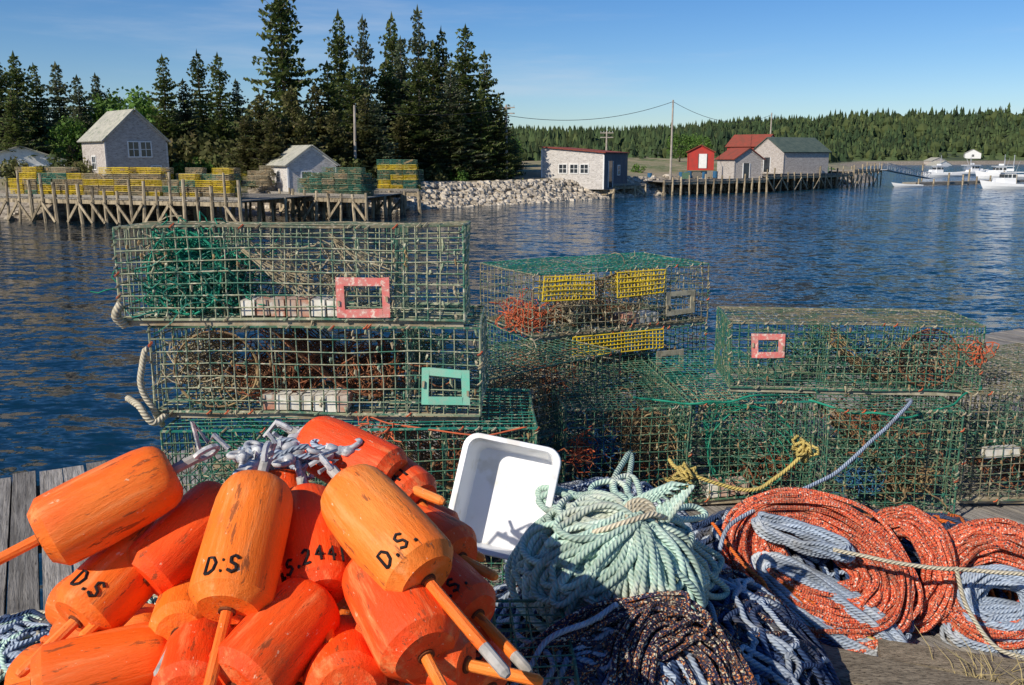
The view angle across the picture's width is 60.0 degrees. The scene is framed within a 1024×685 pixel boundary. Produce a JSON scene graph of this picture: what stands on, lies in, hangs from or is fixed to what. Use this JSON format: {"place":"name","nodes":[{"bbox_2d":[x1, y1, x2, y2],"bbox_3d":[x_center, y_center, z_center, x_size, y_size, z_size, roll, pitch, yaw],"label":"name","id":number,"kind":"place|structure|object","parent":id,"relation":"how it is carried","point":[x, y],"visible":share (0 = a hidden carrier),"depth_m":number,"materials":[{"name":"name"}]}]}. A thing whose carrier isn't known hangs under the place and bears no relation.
{"place":"outdoors","nodes":[
{"label":"outdoors","id":0,"kind":"place"},
{"bbox_2d":[0,164,1023,653],"bbox_3d":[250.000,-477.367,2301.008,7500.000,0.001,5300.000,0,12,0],"label":"sea water","id":1,"kind":"structure","parent":0,"point":[70,350],"depth_m":35.84,"materials":[{"name":"liquid"}]},
{"bbox_2d":[9,482,63,552],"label":"wharf pilings","id":2,"kind":"object","parent":1,"relation":"in","point":[38,494],"depth_m":4.34,"materials":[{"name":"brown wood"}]},
{"bbox_2d":[0,329,1023,677],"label":"wharf deck","id":3,"kind":"structure","parent":2,"relation":"on","point":[20,581],"depth_m":4.19,"materials":[{"name":"grey wood"}]},
{"bbox_2d":[0,594,157,684],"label":"rope pile","id":4,"kind":"object","parent":3,"relation":"on","point":[32,627],"visible":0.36,"depth_m":2.73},
{"bbox_2d":[202,468,513,586],"bbox_3d":[-0.598,0.718,3.364,1.223,0.340,0.546,0,12,-2],"label":"lobster trap","id":5,"kind":"object","parent":3,"relation":"on","point":[490,563],"depth_m":3.37,"materials":[{"name":"green metal"}]},
{"bbox_2d":[160,388,596,507],"bbox_3d":[-0.442,0.427,3.272,1.529,0.419,0.646,0,12,-1],"label":"lobster trap","id":6,"kind":"object","parent":5,"relation":"on","point":[446,462],"visible":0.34,"depth_m":3.19,"materials":[{"name":"green metal"}]},
{"bbox_2d":[145,300,489,419],"bbox_3d":[-0.705,0.033,3.334,1.230,0.418,0.604,0,11,1],"label":"lobster trap","id":7,"kind":"object","parent":6,"relation":"on","point":[290,386],"visible":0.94,"depth_m":3.16,"materials":[{"name":"green metal"}]},
{"bbox_2d":[88,213,470,336],"bbox_3d":[-0.825,-0.255,3.216,1.353,0.421,0.647,0,9,0],"label":"lobster trap","id":8,"kind":"object","parent":7,"relation":"on","point":[205,272],"visible":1,"depth_m":3.07,"materials":[{"name":"green metal"}]},
{"bbox_2d":[395,395,630,505],"bbox_3d":[0.010,0.541,4.135,1.100,0.375,0.529,-10,15,-39],"label":"lobster trap","id":9,"kind":"object","parent":3,"relation":"on","point":[550,436],"visible":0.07,"depth_m":4.11,"materials":[{"name":"green metal"}]},
{"bbox_2d":[386,337,622,458],"bbox_3d":[-0.028,0.223,4.126,1.030,0.444,0.584,-10,16,-41],"label":"lobster trap","id":10,"kind":"object","parent":9,"relation":"on","point":[525,370],"visible":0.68,"depth_m":4.10,"materials":[{"name":"green metal"}]},
{"bbox_2d":[492,597,578,684],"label":"lobster trap","id":11,"kind":"object","parent":3,"relation":"on","point":[510,614],"visible":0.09,"depth_m":2.20,"materials":[{"name":"green metal"}]},
{"bbox_2d":[151,617,231,684],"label":"lobster buoy","id":12,"kind":"object","parent":11,"relation":"on","point":[188,649],"visible":0.56,"depth_m":1.51,"materials":[{"name":"orange paint"}]},
{"bbox_2d":[148,578,203,675],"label":"lobster buoy","id":13,"kind":"object","parent":12,"relation":"on","point":[175,608],"visible":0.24,"depth_m":1.63,"materials":[{"name":"orange paint"}]},
{"bbox_2d":[466,618,510,684],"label":"lobster buoy","id":14,"kind":"object","parent":11,"relation":"on","point":[477,679],"visible":0.15,"depth_m":1.65,"materials":[{"name":"orange paint"}]},
{"bbox_2d":[441,551,532,672],"bbox_3d":[-0.122,0.496,1.773,0.126,0.127,0.507,-45,44,-15],"label":"lobster buoy","id":15,"kind":"object","parent":14,"relation":"on","point":[468,588],"visible":0.35,"depth_m":1.70,"materials":[{"name":"orange paint"}]},
{"bbox_2d":[505,601,617,684],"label":"grey rope","id":16,"kind":"object","parent":11,"relation":"on","point":[530,657],"visible":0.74,"depth_m":2.09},
{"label":"lobster buoy","id":17,"kind":"object","parent":11,"relation":"on","visible":0},
{"bbox_2d":[11,622,166,684],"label":"lobster buoy","id":18,"kind":"object","parent":17,"relation":"on","point":[128,655],"visible":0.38,"depth_m":1.57,"materials":[{"name":"orange paint"}]},
{"bbox_2d":[15,520,155,677],"bbox_3d":[-0.769,0.458,1.733,0.141,0.144,0.467,28,45,10],"label":"lobster buoy","id":19,"kind":"object","parent":18,"relation":"on","point":[106,588],"visible":0.54,"depth_m":1.66,"materials":[{"name":"orange paint"}]},
{"bbox_2d":[0,421,229,564],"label":"lobster buoy","id":20,"kind":"object","parent":19,"relation":"on","point":[87,514],"visible":1,"depth_m":1.64,"materials":[{"name":"orange paint"}]},
{"bbox_2d":[79,450,270,635],"bbox_3d":[-0.661,0.400,1.772,0.134,0.133,0.487,32,53,12],"label":"lobster buoy","id":21,"kind":"object","parent":18,"relation":"on","point":[163,551],"visible":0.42,"depth_m":1.71,"materials":[{"name":"orange paint"}]},
{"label":"lobster buoy","id":22,"kind":"object","parent":11,"relation":"on","visible":0},
{"bbox_2d":[302,614,386,684],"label":"lobster buoy","id":23,"kind":"object","parent":22,"relation":"on","point":[344,656],"visible":0.59,"depth_m":1.53,"materials":[{"name":"orange paint"}]},
{"bbox_2d":[354,623,543,684],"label":"lobster buoy","id":24,"kind":"object","parent":23,"relation":"on","point":[459,664],"visible":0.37,"depth_m":1.56,"materials":[{"name":"orange paint"}]},
{"bbox_2d":[342,559,459,684],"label":"lobster buoy","id":25,"kind":"object","parent":24,"relation":"on","point":[413,632],"visible":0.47,"depth_m":1.52,"materials":[{"name":"orange paint"}]},
{"bbox_2d":[308,448,510,678],"bbox_3d":[-0.202,0.381,1.620,0.155,0.156,0.617,-41,54,-14],"label":"lobster buoy","id":26,"kind":"object","parent":25,"relation":"on","point":[387,533],"visible":0.96,"depth_m":1.58,"materials":[{"name":"orange paint"}]},
{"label":"lobster buoy","id":27,"kind":"object","parent":11,"relation":"in","visible":0},
{"bbox_2d":[417,503,498,580],"bbox_3d":[-0.191,0.424,1.925,0.448,0.137,0.138,18,-24,41],"label":"lobster buoy","id":28,"kind":"object","parent":27,"relation":"on","point":[460,535],"visible":0.17,"depth_m":1.85,"materials":[{"name":"orange paint"}]},
{"bbox_2d":[331,416,436,506],"bbox_3d":[-0.309,0.299,2.040,0.417,0.141,0.137,27,69,37],"label":"lobster buoy","id":29,"kind":"object","parent":28,"relation":"on","point":[408,477],"visible":0.17,"depth_m":1.94,"materials":[{"name":"orange paint"}]},
{"bbox_2d":[263,416,445,504],"bbox_3d":[-0.357,0.267,1.995,0.491,0.143,0.143,21,-20,24],"label":"lobster buoy","id":30,"kind":"object","parent":29,"relation":"on","point":[389,459],"visible":0.66,"depth_m":1.95,"materials":[{"name":"orange paint"}]},
{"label":"lobster buoy","id":31,"kind":"object","parent":11,"relation":"on","visible":0},
{"bbox_2d":[277,572,302,684],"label":"lobster buoy","id":32,"kind":"object","parent":31,"relation":"on","point":[299,682],"visible":0.02,"depth_m":1.62,"materials":[{"name":"orange paint"}]},
{"bbox_2d":[209,577,339,684],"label":"lobster buoy","id":33,"kind":"object","parent":32,"relation":"on","point":[279,639],"visible":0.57,"depth_m":1.52,"materials":[{"name":"orange paint"}]},
{"bbox_2d":[188,432,292,684],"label":"lobster buoy","id":34,"kind":"object","parent":33,"relation":"on","point":[235,573],"visible":0.96,"depth_m":1.57,"materials":[{"name":"orange paint"}]},
{"bbox_2d":[272,431,308,571],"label":"lobster buoy","id":35,"kind":"object","parent":32,"relation":"on","point":[290,480],"visible":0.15,"depth_m":1.89,"materials":[{"name":"orange paint"}]},
{"bbox_2d":[226,426,361,474],"bbox_3d":[-0.472,0.251,1.957,0.301,0.097,0.236,-5,13,-24],"label":"knotted rope","id":36,"kind":"object","parent":35,"relation":"on","point":[290,453],"visible":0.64,"depth_m":1.91,"materials":[{"name":"fabric"}]},
{"bbox_2d":[281,459,350,642],"bbox_3d":[-0.385,0.417,1.731,0.135,0.135,0.532,-18,45,-7],"label":"lobster buoy","id":37,"kind":"object","parent":32,"relation":"on","point":[314,551],"visible":0.68,"depth_m":1.68,"materials":[{"name":"orange paint"}]},
{"bbox_2d":[487,477,693,575],"bbox_3d":[0.350,0.707,3.457,0.892,0.340,0.772,10,16,41],"label":"rope pile","id":38,"kind":"object","parent":3,"relation":"on","point":[581,483],"visible":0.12,"depth_m":3.44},
{"bbox_2d":[482,367,702,458],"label":"lobster trap","id":39,"kind":"object","parent":3,"relation":"on","point":[699,425],"visible":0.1,"depth_m":4.97,"materials":[{"name":"green metal"}]},
{"bbox_2d":[486,308,723,399],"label":"lobster trap","id":40,"kind":"object","parent":39,"relation":"on","point":[635,349],"visible":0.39,"depth_m":4.78,"materials":[{"name":"green metal"}]},
{"bbox_2d":[479,250,710,340],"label":"lobster trap","id":41,"kind":"object","parent":40,"relation":"on","point":[576,311],"visible":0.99,"depth_m":4.71,"materials":[{"name":"green metal"}]},
{"bbox_2d":[513,623,710,684],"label":"rope pile","id":42,"kind":"object","parent":3,"relation":"on","point":[678,671],"visible":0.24,"depth_m":2.06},
{"bbox_2d":[502,456,732,630],"bbox_3d":[0.290,0.616,2.493,0.617,0.527,0.579,-9,15,-38],"label":"pale green rope coil","id":43,"kind":"object","parent":42,"relation":"on","point":[599,548],"visible":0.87,"depth_m":2.32,"materials":[{"name":"fabric"}]},
{"bbox_2d":[510,587,756,684],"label":"speckled rope coil","id":44,"kind":"object","parent":42,"relation":"on","point":[655,632],"visible":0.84,"depth_m":2.08,"materials":[{"name":"fabric"}]},
{"bbox_2d":[536,355,700,507],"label":"lobster trap","id":45,"kind":"object","parent":3,"relation":"on","point":[645,432],"visible":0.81,"depth_m":4.02,"materials":[{"name":"green metal"}]},
{"bbox_2d":[490,561,839,684],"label":"rope pile","id":46,"kind":"object","parent":3,"relation":"on","point":[765,623],"visible":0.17,"depth_m":2.43,"materials":[{"name":"fabric"}]},
{"bbox_2d":[448,433,560,563],"bbox_3d":[-0.021,0.463,2.631,0.297,0.340,0.135,11,-12,10],"label":"plastic tote","id":47,"kind":"object","parent":46,"relation":"on","point":[498,481],"visible":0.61,"depth_m":2.68,"materials":[{"name":"plastic"}]},
{"bbox_2d":[641,349,817,500],"bbox_3d":[1.012,0.403,4.411,0.784,0.495,1.236,-1,12,-4],"label":"lobster trap","id":48,"kind":"object","parent":3,"relation":"on","point":[743,459],"visible":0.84,"depth_m":4.15,"materials":[{"name":"green metal"}]},
{"bbox_2d":[690,504,936,656],"bbox_3d":[1.058,0.763,3.240,1.077,0.323,0.864,5,13,24],"label":"rope pile","id":49,"kind":"object","parent":3,"relation":"on","point":[704,534],"visible":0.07,"depth_m":3.15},
{"bbox_2d":[664,434,819,486],"bbox_3d":[0.879,0.458,3.403,0.582,0.200,0.125,0,12,0],"label":"yellow rope knot","id":50,"kind":"object","parent":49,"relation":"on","point":[804,450],"visible":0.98,"depth_m":3.38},
{"bbox_2d":[718,397,912,550],"bbox_3d":[1.191,0.454,3.288,1.340,0.293,0.083,-10,16,-41],"label":"grey rope","id":51,"kind":"object","parent":3,"relation":"on","point":[738,520],"visible":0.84,"depth_m":3.26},
{"bbox_2d":[719,489,922,646],"bbox_3d":[1.025,0.759,2.975,0.640,0.470,0.367,0,12,0],"label":"red rope coil","id":52,"kind":"object","parent":3,"relation":"on","point":[890,593],"visible":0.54,"depth_m":2.93,"materials":[{"name":"fabric"}]},
{"bbox_2d":[750,511,904,654],"bbox_3d":[1.036,0.803,2.893,0.528,0.436,0.158,6,13,27],"label":"grey rope coil","id":53,"kind":"object","parent":52,"relation":"on","point":[779,530],"visible":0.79,"depth_m":2.90,"materials":[{"name":"fabric"}]},
{"bbox_2d":[833,549,1023,576],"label":"tan rope","id":54,"kind":"object","parent":52,"relation":"on","point":[928,564],"visible":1,"depth_m":2.76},
{"bbox_2d":[766,356,966,514],"bbox_3d":[1.671,0.439,4.290,0.755,0.540,1.171,0,12,2],"label":"lobster trap","id":55,"kind":"object","parent":3,"relation":"on","point":[895,473],"visible":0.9,"depth_m":3.94,"materials":[{"name":"green metal"}]},
{"bbox_2d":[714,306,998,396],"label":"lobster trap","id":56,"kind":"object","parent":55,"relation":"on","point":[857,356],"visible":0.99,"depth_m":4.07,"materials":[{"name":"green metal"}]},
{"bbox_2d":[872,505,959,631],"bbox_3d":[1.339,0.766,3.016,0.161,0.399,0.356,-7,14,-30],"label":"red rope coil","id":57,"kind":"object","parent":3,"relation":"on","point":[922,532],"visible":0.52,"depth_m":2.93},
{"bbox_2d":[820,639,1023,684],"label":"loose timbers","id":58,"kind":"object","parent":3,"relation":"on","point":[897,663],"visible":0.5,"depth_m":2.64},
{"bbox_2d":[860,341,1023,504],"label":"lobster trap","id":59,"kind":"object","parent":3,"relation":"on","point":[994,450],"visible":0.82,"depth_m":4.11,"materials":[{"name":"green metal"}]},
{"bbox_2d":[869,343,1023,463],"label":"lobster trap","id":60,"kind":"object","parent":3,"relation":"on","point":[1009,356],"visible":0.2,"depth_m":4.83,"materials":[{"name":"green metal"}]},
{"bbox_2d":[920,518,1023,649],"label":"red rope coil","id":61,"kind":"object","parent":3,"relation":"on","point":[987,541],"visible":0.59,"depth_m":2.92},
{"bbox_2d":[940,562,1023,657],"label":"grey rope coil","id":62,"kind":"object","parent":3,"relation":"on","point":[976,587],"visible":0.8,"depth_m":2.88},
{"bbox_2d":[291,189,402,220],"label":"dock","id":63,"kind":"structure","parent":1,"relation":"in","point":[338,199],"depth_m":64.84,"materials":[{"name":"brown wood"}]},
{"bbox_2d":[297,167,378,195],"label":"lobster trap stack","id":64,"kind":"object","parent":63,"relation":"on","point":[344,181],"visible":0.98,"depth_m":64.78,"materials":[{"name":"green metal"}]},
{"bbox_2d":[374,188,421,214],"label":"dock","id":65,"kind":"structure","parent":1,"relation":"in","point":[411,192],"depth_m":70.66,"materials":[{"name":"grey wood"}]},
{"bbox_2d":[377,159,423,189],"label":"lobster trap stack","id":66,"kind":"object","parent":65,"relation":"on","point":[395,179],"visible":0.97,"depth_m":71.39,"materials":[{"name":"yellow metal"}]},
{"bbox_2d":[593,188,622,198],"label":"shack wharf","id":67,"kind":"structure","parent":1,"relation":"in","point":[608,191],"depth_m":97.67,"materials":[{"name":"grey wood"}]},
{"bbox_2d":[539,146,630,188],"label":"fishing shack","id":68,"kind":"structure","parent":67,"relation":"on","point":[594,169],"depth_m":97.93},
{"bbox_2d":[646,174,767,194],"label":"harbour wharf","id":69,"kind":"structure","parent":1,"relation":"in","point":[680,182],"depth_m":110.67,"materials":[{"name":"brown wood"}]},
{"bbox_2d":[715,148,764,179],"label":"grey shed","id":70,"kind":"structure","parent":69,"relation":"on","point":[733,163],"depth_m":114.60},
{"bbox_2d":[738,166,853,191],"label":"harbour wharf","id":71,"kind":"structure","parent":1,"relation":"in","point":[792,177],"depth_m":124.38,"materials":[{"name":"brown wood"}]},
{"bbox_2d":[753,137,831,173],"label":"green roofed boathouse","id":72,"kind":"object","parent":71,"relation":"on","point":[796,155],"visible":0.81,"depth_m":123.86,"materials":[{"name":"grey"}]},
{"bbox_2d":[0,120,1023,218],"bbox_3d":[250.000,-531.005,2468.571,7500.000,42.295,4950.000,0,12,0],"label":"land ground","id":73,"kind":"structure","parent":0,"point":[659,168],"depth_m":122.43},
{"bbox_2d":[1,50,52,152],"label":"spruce tree","id":74,"kind":"object","parent":73,"relation":"on","point":[20,81],"visible":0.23,"depth_m":88.61,"materials":[{"name":"green plant"}]},
{"bbox_2d":[0,88,54,169],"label":"spruce tree","id":75,"kind":"object","parent":73,"relation":"on","point":[17,137],"visible":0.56,"depth_m":81.38,"materials":[{"name":"green plant"}]},
{"bbox_2d":[33,61,74,164],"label":"spruce tree","id":76,"kind":"object","parent":73,"relation":"on","point":[58,90],"visible":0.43,"depth_m":88.59,"materials":[{"name":"green plant"}]},
{"bbox_2d":[44,115,86,164],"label":"maple tree","id":77,"kind":"object","parent":73,"relation":"on","point":[74,128],"visible":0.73,"depth_m":84.59,"materials":[{"name":"green plant"}]},
{"bbox_2d":[81,113,166,184],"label":"walls","id":78,"kind":"structure","parent":73,"relation":"on","point":[133,127],"depth_m":73.00,"materials":[{"name":"grey"}]},
{"bbox_2d":[77,109,170,142],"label":"roof","id":79,"kind":"structure","parent":78,"relation":"on","point":[104,126],"depth_m":73.57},
{"bbox_2d":[0,171,325,228],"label":"old timber wharf","id":80,"kind":"structure","parent":73,"relation":"on","point":[156,201],"depth_m":60.19,"materials":[{"name":"brown wood"}]},
{"bbox_2d":[8,167,248,197],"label":"lobster trap stack","id":81,"kind":"object","parent":80,"relation":"on","point":[151,177],"visible":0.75,"depth_m":60.45,"materials":[{"name":"yellow metal"}]},
{"bbox_2d":[144,53,194,147],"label":"spruce tree","id":82,"kind":"object","parent":73,"relation":"on","point":[171,126],"visible":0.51,"depth_m":86.66,"materials":[{"name":"green plant"}]},
{"bbox_2d":[178,49,226,143],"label":"spruce tree","id":83,"kind":"object","parent":73,"relation":"on","point":[198,75],"visible":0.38,"depth_m":91.28,"materials":[{"name":"green plant"}]},
{"bbox_2d":[168,126,236,172],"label":"shrub","id":84,"kind":"object","parent":73,"relation":"on","point":[204,148],"visible":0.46,"depth_m":82.24,"materials":[{"name":"green plant"}]},
{"bbox_2d":[197,53,240,156],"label":"spruce tree","id":85,"kind":"object","parent":73,"relation":"on","point":[222,123],"visible":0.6,"depth_m":89.53,"materials":[{"name":"green plant"}]},
{"bbox_2d":[224,115,261,184],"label":"cedar tree","id":86,"kind":"object","parent":73,"relation":"on","point":[241,155],"visible":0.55,"depth_m":76.69,"materials":[{"name":"green plant"}]},
{"bbox_2d":[221,93,291,178],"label":"conifer tree","id":87,"kind":"object","parent":73,"relation":"on","point":[260,114],"visible":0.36,"depth_m":77.14,"materials":[{"name":"green plant"}]},
{"bbox_2d":[241,111,286,187],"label":"cedar tree","id":88,"kind":"object","parent":73,"relation":"on","point":[271,150],"visible":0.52,"depth_m":74.56,"materials":[{"name":"green plant"}]},
{"bbox_2d":[230,0,324,142],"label":"spruce tree","id":89,"kind":"object","parent":73,"relation":"on","point":[280,16],"visible":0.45,"depth_m":83.72,"materials":[{"name":"green plant"}]},
{"bbox_2d":[263,85,315,171],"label":"conifer tree","id":90,"kind":"object","parent":73,"relation":"on","point":[294,113],"visible":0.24,"depth_m":79.10,"materials":[{"name":"green plant"}]},
{"bbox_2d":[265,145,339,191],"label":"shingled shed","id":91,"kind":"structure","parent":73,"relation":"on","point":[292,164],"depth_m":72.15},
{"bbox_2d":[315,9,354,124],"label":"spruce tree","id":92,"kind":"object","parent":73,"relation":"on","point":[338,46],"visible":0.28,"depth_m":90.55,"materials":[{"name":"green plant"}]},
{"bbox_2d":[315,108,371,175],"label":"conifer tree","id":93,"kind":"object","parent":73,"relation":"on","point":[339,141],"visible":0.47,"depth_m":77.64,"materials":[{"name":"green plant"}]},
{"bbox_2d":[323,64,394,161],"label":"spruce tree","id":94,"kind":"object","parent":73,"relation":"on","point":[355,92],"visible":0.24,"depth_m":80.68,"materials":[{"name":"green plant"}]},
{"bbox_2d":[340,93,393,183],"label":"spruce tree","id":95,"kind":"object","parent":73,"relation":"on","point":[361,134],"visible":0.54,"depth_m":79.25,"materials":[{"name":"green plant"}]},
{"bbox_2d":[347,15,389,145],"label":"spruce tree","id":96,"kind":"object","parent":73,"relation":"on","point":[367,71],"visible":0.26,"depth_m":87.85,"materials":[{"name":"green plant"}]},
{"bbox_2d":[347,98,409,182],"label":"spruce tree","id":97,"kind":"object","parent":73,"relation":"on","point":[383,153],"visible":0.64,"depth_m":79.32,"materials":[{"name":"green plant"}]},
{"bbox_2d":[369,57,409,146],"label":"spruce tree","id":98,"kind":"object","parent":73,"relation":"on","point":[385,83],"visible":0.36,"depth_m":91.19,"materials":[{"name":"green plant"}]},
{"bbox_2d":[389,115,432,179],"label":"conifer tree","id":99,"kind":"object","parent":73,"relation":"on","point":[399,126],"visible":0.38,"depth_m":88.29,"materials":[{"name":"green plant"}]},
{"bbox_2d":[391,5,433,127],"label":"spruce tree","id":100,"kind":"object","parent":73,"relation":"on","point":[419,47],"visible":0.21,"depth_m":101.78,"materials":[{"name":"green plant"}]},
{"bbox_2d":[382,61,461,177],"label":"spruce tree","id":101,"kind":"object","parent":73,"relation":"on","point":[420,86],"visible":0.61,"depth_m":89.30,"materials":[{"name":"green plant"}]},
{"bbox_2d":[4,172,858,219],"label":"shore rocks","id":102,"kind":"object","parent":73,"relation":"on","point":[550,190],"visible":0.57,"depth_m":87.53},
{"bbox_2d":[415,41,449,128],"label":"spruce tree","id":103,"kind":"object","parent":73,"relation":"on","point":[433,70],"visible":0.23,"depth_m":96.65,"materials":[{"name":"green plant"}]},
{"bbox_2d":[426,67,491,170],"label":"spruce tree","id":104,"kind":"object","parent":73,"relation":"on","point":[454,97],"visible":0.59,"depth_m":90.36,"materials":[{"name":"green plant"}]},
{"bbox_2d":[435,24,517,152],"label":"spruce tree","id":105,"kind":"object","parent":73,"relation":"on","point":[462,63],"visible":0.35,"depth_m":94.58,"materials":[{"name":"green plant"}]},
{"bbox_2d":[455,85,514,178],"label":"spruce tree","id":106,"kind":"object","parent":73,"relation":"on","point":[480,120],"visible":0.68,"depth_m":92.83,"materials":[{"name":"green plant"}]},
{"bbox_2d":[479,93,524,179],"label":"spruce tree","id":107,"kind":"object","parent":73,"relation":"on","point":[499,134],"visible":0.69,"depth_m":94.02,"materials":[{"name":"green plant"}]},
{"bbox_2d":[24,102,1023,162],"bbox_3d":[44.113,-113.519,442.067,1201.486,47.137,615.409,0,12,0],"label":"distant forest","id":108,"kind":"object","parent":73,"relation":"on","point":[936,132],"visible":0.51,"depth_m":585.26,"materials":[{"name":"green plant"}]},
{"bbox_2d":[0,0,1023,130],"label":"sky","id":109,"kind":"structure","parent":0,"point":[565,63],"materials":[{"name":"blue"}]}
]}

